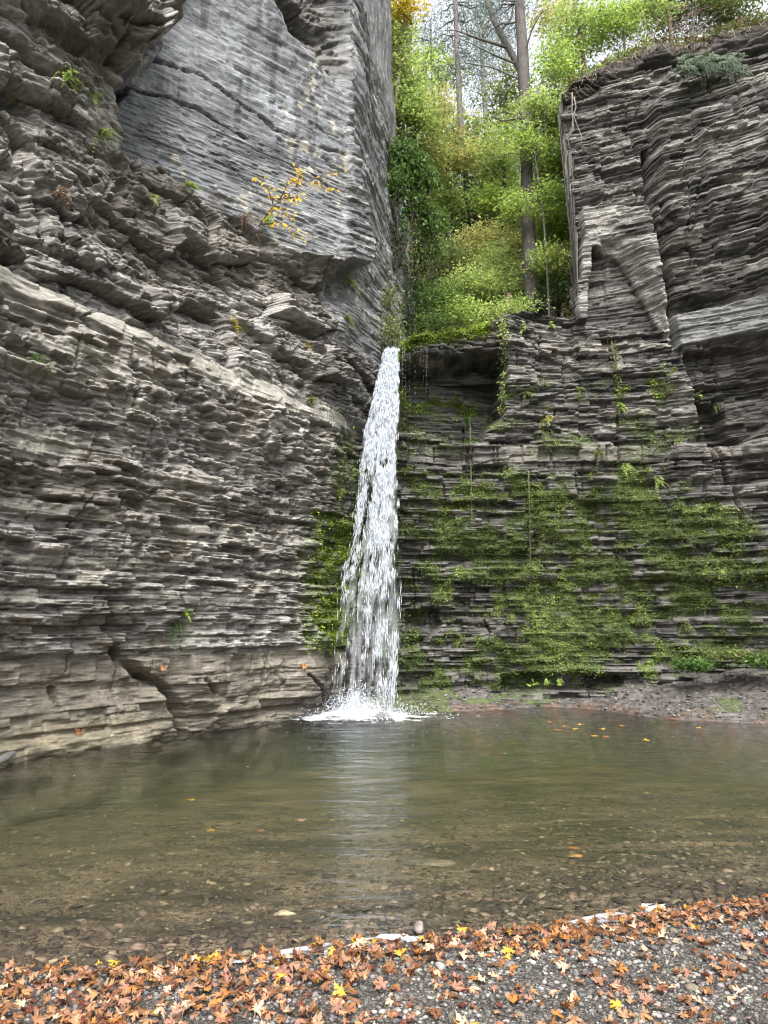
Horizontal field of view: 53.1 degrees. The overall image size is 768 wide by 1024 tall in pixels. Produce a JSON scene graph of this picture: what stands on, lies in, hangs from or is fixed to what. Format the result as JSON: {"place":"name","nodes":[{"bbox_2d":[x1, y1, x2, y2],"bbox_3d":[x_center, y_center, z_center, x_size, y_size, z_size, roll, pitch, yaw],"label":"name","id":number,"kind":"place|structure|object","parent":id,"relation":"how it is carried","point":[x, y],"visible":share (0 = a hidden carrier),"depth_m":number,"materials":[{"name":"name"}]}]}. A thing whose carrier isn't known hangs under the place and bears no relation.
{"place":"outdoors","nodes":[
{"label":"outdoors","id":0,"kind":"place"},
{"bbox_2d":[0,0,417,828],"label":"cliff","id":1,"kind":"structure","parent":0,"point":[172,440],"depth_m":11.53,"materials":[{"name":"stone"}]},
{"bbox_2d":[12,99,26,107],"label":"rock plant","id":2,"kind":"object","parent":1,"relation":"on","point":[15,102],"visible":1,"depth_m":9.45,"materials":[{"name":"green plant"}]},
{"bbox_2d":[16,352,51,377],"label":"rock plant","id":3,"kind":"object","parent":1,"relation":"on","point":[34,356],"visible":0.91,"depth_m":8.77,"materials":[{"name":"green plant"}]},
{"bbox_2d":[54,186,78,216],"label":"dry tuft","id":4,"kind":"object","parent":1,"relation":"on","point":[62,195],"visible":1,"depth_m":9.20,"materials":[{"name":"brown plant"}]},
{"bbox_2d":[55,66,88,99],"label":"rock plant","id":5,"kind":"object","parent":1,"relation":"on","point":[70,75],"visible":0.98,"depth_m":9.56,"materials":[{"name":"green plant"}]},
{"bbox_2d":[68,80,80,90],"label":"rock plant","id":6,"kind":"object","parent":1,"relation":"attached to","point":[75,86],"visible":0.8,"depth_m":9.98,"materials":[{"name":"green plant"}]},
{"bbox_2d":[75,728,84,734],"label":"maple leaf","id":7,"kind":"object","parent":1,"relation":"on","point":[77,731],"visible":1,"depth_m":10.25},
{"bbox_2d":[92,92,102,111],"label":"rock plant","id":8,"kind":"object","parent":1,"relation":"on","point":[96,96],"visible":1,"depth_m":10.18,"materials":[{"name":"green plant"}]},
{"bbox_2d":[92,127,119,156],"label":"fern","id":9,"kind":"object","parent":1,"relation":"on","point":[103,133],"visible":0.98,"depth_m":10.34,"materials":[{"name":"green plant"}]},
{"bbox_2d":[149,193,161,205],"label":"fern","id":10,"kind":"object","parent":1,"relation":"on","point":[154,200],"visible":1,"depth_m":10.93,"materials":[{"name":"green plant"}]},
{"bbox_2d":[159,664,168,670],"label":"maple leaf","id":11,"kind":"object","parent":1,"relation":"on","point":[162,668],"visible":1,"depth_m":11.17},
{"bbox_2d":[159,630,184,663],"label":"grass tuft","id":12,"kind":"object","parent":1,"relation":"attached to","point":[175,648],"visible":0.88,"depth_m":11.29,"materials":[{"name":"green plant"}]},
{"bbox_2d":[164,618,197,658],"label":"grass tuft","id":13,"kind":"object","parent":1,"relation":"on","point":[177,625],"visible":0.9,"depth_m":11.23,"materials":[{"name":"green plant"}]},
{"bbox_2d":[181,607,194,621],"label":"rock plant","id":14,"kind":"object","parent":1,"relation":"on","point":[186,614],"visible":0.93,"depth_m":11.28,"materials":[{"name":"green plant"}]},
{"bbox_2d":[185,180,202,195],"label":"rock plant","id":15,"kind":"object","parent":1,"relation":"on","point":[189,184],"visible":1,"depth_m":11.85,"materials":[{"name":"green plant"}]},
{"bbox_2d":[205,193,230,215],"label":"dry tuft","id":16,"kind":"object","parent":1,"relation":"on","point":[216,200],"visible":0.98,"depth_m":12.86,"materials":[{"name":"brown plant"}]},
{"bbox_2d":[226,316,242,333],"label":"rock plant","id":17,"kind":"object","parent":1,"relation":"on","point":[235,325],"visible":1,"depth_m":11.81,"materials":[{"name":"yellow plant"}]},
{"bbox_2d":[234,211,267,251],"bbox_3d":[-2.224,-4.688,13.033,0.567,0.971,0.748,-3,-9,19],"label":"root mat","id":18,"kind":"object","parent":1,"relation":"on","point":[245,217],"visible":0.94,"depth_m":13.13,"materials":[{"name":"brown plant"}]},
{"bbox_2d":[262,215,273,234],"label":"rock plant","id":19,"kind":"object","parent":1,"relation":"on","point":[267,220],"visible":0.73,"depth_m":13.38,"materials":[{"name":"green plant"}]},
{"bbox_2d":[252,162,346,241],"bbox_3d":[-1.452,-5.264,13.138,1.635,1.497,0.229,0,-8,0],"label":"yellow sapling","id":20,"kind":"object","parent":1,"relation":"on","point":[293,180],"visible":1,"depth_m":13.16,"materials":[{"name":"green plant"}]},
{"bbox_2d":[305,395,322,410],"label":"fern","id":21,"kind":"object","parent":1,"relation":"on","point":[312,399],"visible":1,"depth_m":13.29,"materials":[{"name":"green plant"}]},
{"bbox_2d":[293,407,398,655],"bbox_3d":[0.245,0.739,17.230,1.303,4.891,8.559,-3,-9,21],"label":"wall moss","id":22,"kind":"object","parent":1,"relation":"on","point":[348,585],"depth_m":14.18,"materials":[{"name":"plant"}]},
{"bbox_2d":[346,277,359,290],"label":"fern","id":23,"kind":"object","parent":1,"relation":"attached to","point":[350,280],"visible":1,"depth_m":15.28,"materials":[{"name":"green plant"}]},
{"bbox_2d":[344,312,362,341],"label":"fern","id":24,"kind":"object","parent":1,"relation":"attached to","point":[348,318],"visible":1,"depth_m":14.98,"materials":[{"name":"green plant"}]},
{"bbox_2d":[0,759,767,1023],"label":"ground","id":25,"kind":"structure","parent":0,"point":[222,923],"depth_m":6.40,"materials":[{"name":"gravel"}]},
{"bbox_2d":[273,910,296,916],"bbox_3d":[-0.642,2.602,4.976,0.156,0.055,0.067,1,-8,-8],"label":"stone","id":26,"kind":"object","parent":25,"relation":"on","point":[282,913],"visible":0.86,"depth_m":4.95,"materials":[{"name":"stone"}]},
{"bbox_2d":[378,1009,386,1014],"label":"stone","id":27,"kind":"object","parent":25,"relation":"on","point":[381,1011],"visible":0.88,"depth_m":3.13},
{"bbox_2d":[0,891,767,1023],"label":"leaf litter","id":28,"kind":"object","parent":25,"relation":"on","point":[75,1016],"visible":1,"depth_m":3.49,"materials":[{"name":"plant"}]},
{"bbox_2d":[0,903,767,1023],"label":"gravel","id":29,"kind":"structure","parent":25,"relation":"on","point":[747,1000],"depth_m":3.42,"materials":[{"name":"gravel"}]},
{"bbox_2d":[392,1018,399,1023],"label":"stone","id":30,"kind":"object","parent":29,"relation":"on","point":[395,1020],"visible":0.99,"depth_m":3.03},
{"bbox_2d":[650,944,658,950],"bbox_3d":[1.345,2.165,3.822,0.049,0.026,0.064,6,-15,26],"label":"stone","id":31,"kind":"object","parent":29,"relation":"on","point":[654,947],"visible":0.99,"depth_m":3.80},
{"bbox_2d":[679,976,690,982],"bbox_3d":[1.326,2.058,3.382,0.033,0.024,0.052,6,-10,-36],"label":"stone","id":32,"kind":"object","parent":29,"relation":"on","point":[685,979],"visible":0.9,"depth_m":3.38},
{"bbox_2d":[0,788,767,976],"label":"pool stones","id":33,"kind":"object","parent":25,"relation":"on","point":[406,888],"visible":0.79,"depth_m":5.54,"materials":[{"name":"stone"}]},
{"bbox_2d":[414,1005,421,1010],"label":"stone","id":34,"kind":"object","parent":25,"relation":"on","point":[419,1007],"visible":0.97,"depth_m":3.14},
{"bbox_2d":[413,920,423,934],"bbox_3d":[0.188,2.261,4.181,0.049,0.070,0.062,8,-12,-44],"label":"stone","id":35,"kind":"object","parent":25,"relation":"on","point":[418,927],"visible":1,"depth_m":4.17,"materials":[{"name":"stone"}]},
{"bbox_2d":[403,859,456,866],"bbox_3d":[0.408,3.079,6.734,0.476,0.057,0.178,0,-8,2],"label":"slab","id":36,"kind":"object","parent":25,"relation":"on","point":[439,863],"depth_m":6.71,"materials":[{"name":"stone"}]},
{"bbox_2d":[435,962,445,968],"bbox_3d":[0.270,2.149,3.639,0.041,0.032,0.054,19,-11,-32],"label":"stone","id":37,"kind":"object","parent":25,"relation":"on","point":[440,965],"visible":0.97,"depth_m":3.63,"materials":[{"name":"stone"}]},
{"bbox_2d":[506,961,514,966],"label":"stone","id":38,"kind":"object","parent":25,"relation":"on","point":[509,963],"visible":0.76,"depth_m":3.65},
{"bbox_2d":[514,1010,525,1016],"bbox_3d":[0.544,2.010,3.079,0.051,0.021,0.039,4,-13,43],"label":"stone","id":39,"kind":"object","parent":25,"relation":"on","point":[520,1014],"visible":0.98,"depth_m":3.07,"materials":[{"name":"stone"}]},
{"bbox_2d":[344,668,767,785],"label":"rock shelf","id":40,"kind":"object","parent":25,"relation":"on","point":[708,702],"visible":0.41,"depth_m":14.16,"materials":[{"name":"stone"}]},
{"bbox_2d":[557,678,564,685],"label":"weed","id":41,"kind":"object","parent":40,"relation":"on","point":[559,681],"visible":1,"depth_m":15.34,"materials":[{"name":"green plant"}]},
{"bbox_2d":[413,670,767,723],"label":"shale rubble","id":42,"kind":"object","parent":40,"relation":"on","point":[691,706],"visible":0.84,"depth_m":15.02,"materials":[{"name":"gravel"}]},
{"bbox_2d":[665,654,724,677],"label":"scree plant","id":43,"kind":"object","parent":40,"relation":"on","point":[692,664],"visible":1,"depth_m":14.85,"materials":[{"name":"green plant"}]},
{"bbox_2d":[708,644,767,666],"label":"scree plant","id":44,"kind":"object","parent":40,"relation":"on","point":[733,654],"visible":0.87,"depth_m":14.62,"materials":[{"name":"green plant"}]},
{"bbox_2d":[727,650,767,673],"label":"scree plant","id":45,"kind":"object","parent":40,"relation":"on","point":[762,661],"visible":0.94,"depth_m":14.25,"materials":[{"name":"green plant"}]},
{"bbox_2d":[567,854,582,858],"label":"leaf","id":46,"kind":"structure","parent":25,"relation":"on","point":[575,855],"depth_m":6.75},
{"bbox_2d":[589,957,597,962],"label":"stone","id":47,"kind":"object","parent":25,"relation":"on","point":[592,959],"visible":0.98,"depth_m":3.67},
{"bbox_2d":[669,928,677,932],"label":"stone","id":48,"kind":"object","parent":25,"relation":"on","point":[674,930],"visible":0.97,"depth_m":4.08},
{"bbox_2d":[685,983,699,991],"bbox_3d":[1.306,2.018,3.260,0.062,0.025,0.047,-8,-3,30],"label":"stone","id":49,"kind":"object","parent":25,"relation":"on","point":[691,987],"visible":1,"depth_m":3.25,"materials":[{"name":"stone"}]},
{"bbox_2d":[737,954,747,960],"bbox_3d":[1.689,2.103,3.625,0.048,0.026,0.063,-7,-20,27],"label":"stone","id":50,"kind":"object","parent":25,"relation":"on","point":[743,957],"visible":0.99,"depth_m":3.61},
{"bbox_2d":[0,707,767,976],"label":"water","id":51,"kind":"structure","parent":0,"point":[249,731],"depth_m":7.67,"materials":[{"name":"liquid"}]},
{"bbox_2d":[0,751,15,763],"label":"boulder","id":52,"kind":"object","parent":51,"relation":"in","point":[5,756],"visible":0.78,"depth_m":9.20,"materials":[{"name":"stone"}]},
{"bbox_2d":[124,903,722,970],"bbox_3d":[-0.183,2.229,3.991,4.561,0.020,0.365,2,-9,-13],"label":"shore foam","id":53,"kind":"object","parent":51,"relation":"on","point":[407,938],"visible":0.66,"depth_m":4.05,"materials":[{"name":"liquid"}]},
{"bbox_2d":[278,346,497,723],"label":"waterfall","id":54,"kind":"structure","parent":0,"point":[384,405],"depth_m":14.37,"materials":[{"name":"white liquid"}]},
{"bbox_2d":[407,242,573,386],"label":"hillside","id":55,"kind":"structure","parent":0,"point":[567,317],"depth_m":30.35,"materials":[{"name":"plant"}]},
{"bbox_2d":[391,0,436,107],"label":"birch tree","id":56,"kind":"object","parent":55,"relation":"on","point":[402,7],"visible":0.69,"depth_m":22.40,"materials":[{"name":"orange plant"}]},
{"bbox_2d":[391,4,472,277],"bbox_3d":[0.998,-9.576,23.031,2.983,11.642,3.631,-3,-9,21],"label":"maple tree","id":57,"kind":"object","parent":55,"relation":"on","point":[417,114],"visible":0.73,"depth_m":22.87,"materials":[{"name":"green plant"}]},
{"bbox_2d":[395,1,481,321],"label":"thin maple","id":58,"kind":"object","parent":55,"relation":"on","point":[427,54],"visible":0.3,"depth_m":27.29,"materials":[{"name":"green plant"}]},
{"bbox_2d":[401,201,487,334],"bbox_3d":[1.676,-6.339,22.126,2.919,6.046,3.733,0,-8,0],"label":"shrub","id":59,"kind":"object","parent":55,"relation":"on","point":[445,261],"visible":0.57,"depth_m":21.66,"materials":[{"name":"green plant"}]},
{"bbox_2d":[404,272,489,335],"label":"shrub","id":60,"kind":"object","parent":55,"relation":"on","point":[434,324],"visible":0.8,"depth_m":19.25,"materials":[{"name":"green plant"}]},
{"bbox_2d":[410,0,509,325],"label":"slender tree","id":61,"kind":"object","parent":55,"relation":"on","point":[458,68],"visible":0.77,"depth_m":26.91,"materials":[{"name":"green plant"}]},
{"bbox_2d":[418,105,520,330],"bbox_3d":[3.111,-9.394,25.413,3.346,9.870,4.925,-7,-11,40],"label":"young maple","id":62,"kind":"object","parent":55,"relation":"on","point":[445,194],"visible":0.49,"depth_m":24.83,"materials":[{"name":"green plant"}]},
{"bbox_2d":[412,257,527,332],"bbox_3d":[2.176,-4.923,19.645,2.906,3.444,3.196,0,-8,0],"label":"shrub","id":63,"kind":"object","parent":55,"relation":"on","point":[471,307],"visible":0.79,"depth_m":19.77,"materials":[{"name":"green plant"}]},
{"bbox_2d":[418,200,536,330],"bbox_3d":[3.343,-7.701,25.502,4.832,5.435,2.971,0,-8,0],"label":"shrub","id":64,"kind":"object","parent":55,"relation":"on","point":[459,224],"visible":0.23,"depth_m":25.30,"materials":[{"name":"green plant"}]},
{"bbox_2d":[435,0,533,298],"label":"pale tree","id":65,"kind":"object","parent":55,"relation":"on","point":[482,78],"visible":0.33,"depth_m":32.13,"materials":[{"name":"green plant"}]},
{"bbox_2d":[447,237,525,322],"bbox_3d":[3.010,-5.308,20.724,2.610,4.458,2.599,-7,-11,41],"label":"shrub","id":66,"kind":"object","parent":55,"relation":"on","point":[498,256],"visible":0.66,"depth_m":20.73,"materials":[{"name":"green plant"}]},
{"bbox_2d":[399,110,573,334],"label":"woodland","id":67,"kind":"object","parent":55,"relation":"on","point":[569,257],"visible":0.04,"depth_m":28.55,"materials":[{"name":"green plant"}]},
{"bbox_2d":[437,213,537,323],"bbox_3d":[3.038,-6.153,21.987,3.101,4.843,3.009,0,-8,0],"label":"shrub","id":68,"kind":"object","parent":55,"relation":"on","point":[497,234],"visible":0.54,"depth_m":22.00,"materials":[{"name":"green plant"}]},
{"bbox_2d":[444,0,547,315],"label":"leaning tree","id":69,"kind":"object","parent":55,"relation":"on","point":[508,48],"visible":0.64,"depth_m":22.05,"materials":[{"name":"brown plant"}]},
{"bbox_2d":[451,14,544,292],"bbox_3d":[3.842,-10.681,25.024,3.526,12.465,3.819,0,-8,0],"label":"ravine tree","id":70,"kind":"object","parent":55,"relation":"on","point":[482,200],"visible":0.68,"depth_m":24.56,"materials":[{"name":"green plant"}]},
{"bbox_2d":[444,0,551,313],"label":"hemlock tree","id":71,"kind":"object","parent":55,"relation":"on","point":[528,231],"visible":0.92,"depth_m":20.55,"materials":[{"name":"grey plant"}]},
{"bbox_2d":[518,302,561,315],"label":"exposed roots","id":72,"kind":"object","parent":71,"relation":"attached to","point":[545,306],"visible":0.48,"depth_m":19.16,"materials":[{"name":"brown plant"}]},
{"bbox_2d":[453,286,554,323],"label":"shrub","id":73,"kind":"object","parent":55,"relation":"on","point":[504,307],"visible":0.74,"depth_m":18.05,"materials":[{"name":"green plant"}]},
{"bbox_2d":[461,276,563,319],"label":"shrub","id":74,"kind":"object","parent":55,"relation":"on","point":[511,294],"visible":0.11,"depth_m":21.42,"materials":[{"name":"green plant"}]},
{"bbox_2d":[488,66,580,316],"bbox_3d":[4.170,-7.612,21.201,2.389,9.026,3.545,6,-10,-36],"label":"bright maple","id":75,"kind":"object","parent":55,"relation":"on","point":[553,164],"visible":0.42,"depth_m":20.79,"materials":[{"name":"green plant"}]},
{"bbox_2d":[487,30,588,315],"bbox_3d":[4.063,-7.736,19.495,2.765,9.667,1.884,6,-10,-35],"label":"front maple","id":76,"kind":"object","parent":55,"relation":"on","point":[555,64],"visible":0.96,"depth_m":19.49,"materials":[{"name":"green plant"}]},
{"bbox_2d":[513,261,571,318],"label":"shrub","id":77,"kind":"object","parent":55,"relation":"on","point":[556,292],"visible":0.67,"depth_m":19.33,"materials":[{"name":"green plant"}]},
{"bbox_2d":[368,22,767,701],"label":"cliff","id":78,"kind":"structure","parent":0,"point":[666,182],"depth_m":16.57,"materials":[{"name":"stone"}]},
{"bbox_2d":[372,271,414,351],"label":"ivy","id":79,"kind":"object","parent":78,"relation":"attached to","point":[392,326],"visible":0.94,"depth_m":16.81,"materials":[{"name":"green plant"}]},
{"bbox_2d":[390,215,441,336],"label":"ivy","id":80,"kind":"object","parent":78,"relation":"attached to","point":[396,265],"visible":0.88,"depth_m":18.82,"materials":[{"name":"green plant"}]},
{"bbox_2d":[385,130,454,281],"bbox_3d":[0.862,-7.583,19.049,2.209,3.605,1.723,6,-10,-34],"label":"ivy","id":81,"kind":"object","parent":78,"relation":"attached to","point":[409,166],"visible":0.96,"depth_m":18.93,"materials":[{"name":"green plant"}]},
{"bbox_2d":[464,414,479,554],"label":"hanging vine","id":82,"kind":"object","parent":78,"relation":"hanging from","point":[470,462],"visible":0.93,"depth_m":16.64,"materials":[{"name":"green plant"}]},
{"bbox_2d":[495,316,510,416],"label":"hanging vine","id":83,"kind":"object","parent":78,"relation":"hanging from","point":[503,343],"visible":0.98,"depth_m":16.87,"materials":[{"name":"green plant"}]},
{"bbox_2d":[505,292,510,314],"bbox_3d":[2.985,-4.979,18.518,0.188,0.601,0.159,0,-8,0],"label":"tree stump","id":84,"kind":"object","parent":78,"relation":"on","point":[508,293],"visible":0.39,"depth_m":18.48,"materials":[{"name":"beige plant"}]},
{"bbox_2d":[519,321,527,335],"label":"fern","id":85,"kind":"object","parent":78,"relation":"attached to","point":[522,327],"visible":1,"depth_m":16.94,"materials":[{"name":"green plant"}]},
{"bbox_2d":[522,388,534,403],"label":"fern","id":86,"kind":"object","parent":78,"relation":"attached to","point":[528,393],"visible":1,"depth_m":16.73,"materials":[{"name":"green plant"}]},
{"bbox_2d":[524,471,537,601],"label":"hanging vine","id":87,"kind":"object","parent":78,"relation":"hanging from","point":[530,555],"visible":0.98,"depth_m":16.43,"materials":[{"name":"green plant"}]},
{"bbox_2d":[397,319,700,424],"bbox_3d":[2.869,-3.135,17.107,8.018,2.128,1.944,0,-8,0],"label":"rim moss","id":88,"kind":"object","parent":78,"relation":"on","point":[431,336],"visible":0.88,"depth_m":16.75,"materials":[{"name":"plant"}]},
{"bbox_2d":[376,406,767,695],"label":"moss","id":89,"kind":"object","parent":78,"relation":"attached to","point":[619,486],"visible":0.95,"depth_m":16.30,"materials":[{"name":"plant"}]},
{"bbox_2d":[540,415,553,425],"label":"fern","id":90,"kind":"object","parent":89,"relation":"on","point":[549,419],"visible":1,"depth_m":16.78,"materials":[{"name":"green plant"}]},
{"bbox_2d":[574,386,586,395],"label":"fern","id":91,"kind":"object","parent":78,"relation":"attached to","point":[578,387],"visible":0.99,"depth_m":16.87,"materials":[{"name":"green plant"}]},
{"bbox_2d":[526,0,637,91],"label":"cliff top tree","id":92,"kind":"object","parent":78,"relation":"on","point":[566,20],"visible":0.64,"depth_m":21.22,"materials":[{"name":"green plant"}]},
{"bbox_2d":[588,446,605,467],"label":"fern","id":93,"kind":"object","parent":78,"relation":"attached to","point":[596,452],"visible":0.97,"depth_m":16.51,"materials":[{"name":"green plant"}]},
{"bbox_2d":[607,340,622,417],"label":"hanging vine","id":94,"kind":"object","parent":78,"relation":"hanging from","point":[616,369],"visible":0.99,"depth_m":16.77,"materials":[{"name":"green plant"}]},
{"bbox_2d":[618,403,629,415],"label":"fern","id":95,"kind":"object","parent":78,"relation":"on","point":[620,407],"visible":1,"depth_m":16.66,"materials":[{"name":"green plant"}]},
{"bbox_2d":[567,0,691,61],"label":"rim sapling","id":96,"kind":"object","parent":78,"relation":"on","point":[631,8],"visible":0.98,"depth_m":20.69,"materials":[{"name":"green plant"}]},
{"bbox_2d":[619,463,639,482],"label":"fern","id":97,"kind":"object","parent":78,"relation":"attached to","point":[624,466],"visible":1,"depth_m":16.54,"materials":[{"name":"green plant"}]},
{"bbox_2d":[615,21,680,50],"bbox_3d":[6.885,-12.470,20.281,1.887,1.072,0.912,-2,-9,16],"label":"bare sapling","id":98,"kind":"object","parent":78,"relation":"on","point":[637,37],"visible":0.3,"depth_m":20.18,"materials":[{"name":"beige plant"}]},
{"bbox_2d":[653,475,665,497],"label":"fern","id":99,"kind":"object","parent":78,"relation":"attached to","point":[659,480],"visible":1,"depth_m":16.45,"materials":[{"name":"green plant"}]},
{"bbox_2d":[554,10,767,114],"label":"rim grass","id":100,"kind":"structure","parent":78,"relation":"on","point":[754,20],"depth_m":18.61,"materials":[{"name":"green plant"}]},
{"bbox_2d":[558,20,765,175],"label":"dangling roots","id":101,"kind":"object","parent":78,"relation":"hanging from","point":[650,47],"visible":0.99,"depth_m":18.36,"materials":[{"name":"brown plant"}]},
{"bbox_2d":[677,621,696,637],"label":"fern","id":102,"kind":"object","parent":78,"relation":"on","point":[685,625],"visible":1,"depth_m":16.03,"materials":[{"name":"green plant"}]},
{"bbox_2d":[662,1,721,40],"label":"bare sapling","id":103,"kind":"object","parent":78,"relation":"on","point":[691,32],"visible":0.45,"depth_m":20.35,"materials":[{"name":"grey plant"}]},
{"bbox_2d":[633,0,767,47],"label":"rim tree","id":104,"kind":"object","parent":78,"relation":"on","point":[708,8],"visible":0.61,"depth_m":21.22,"materials":[{"name":"green plant"}]},
{"bbox_2d":[674,51,759,88],"bbox_3d":[7.360,-9.675,16.991,1.880,1.005,0.806,0,-8,0],"label":"fern cushion","id":105,"kind":"object","parent":78,"relation":"attached to","point":[703,68],"visible":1,"depth_m":17.06,"materials":[{"name":"green plant"}]},
{"bbox_2d":[739,533,751,550],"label":"fern","id":106,"kind":"object","parent":78,"relation":"attached to","point":[741,534],"visible":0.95,"depth_m":15.71,"materials":[{"name":"green plant"}]},
{"bbox_2d":[391,0,767,242],"label":"sky","id":107,"kind":"structure","parent":0,"point":[534,39],"materials":[{"name":"white"}]}
]}

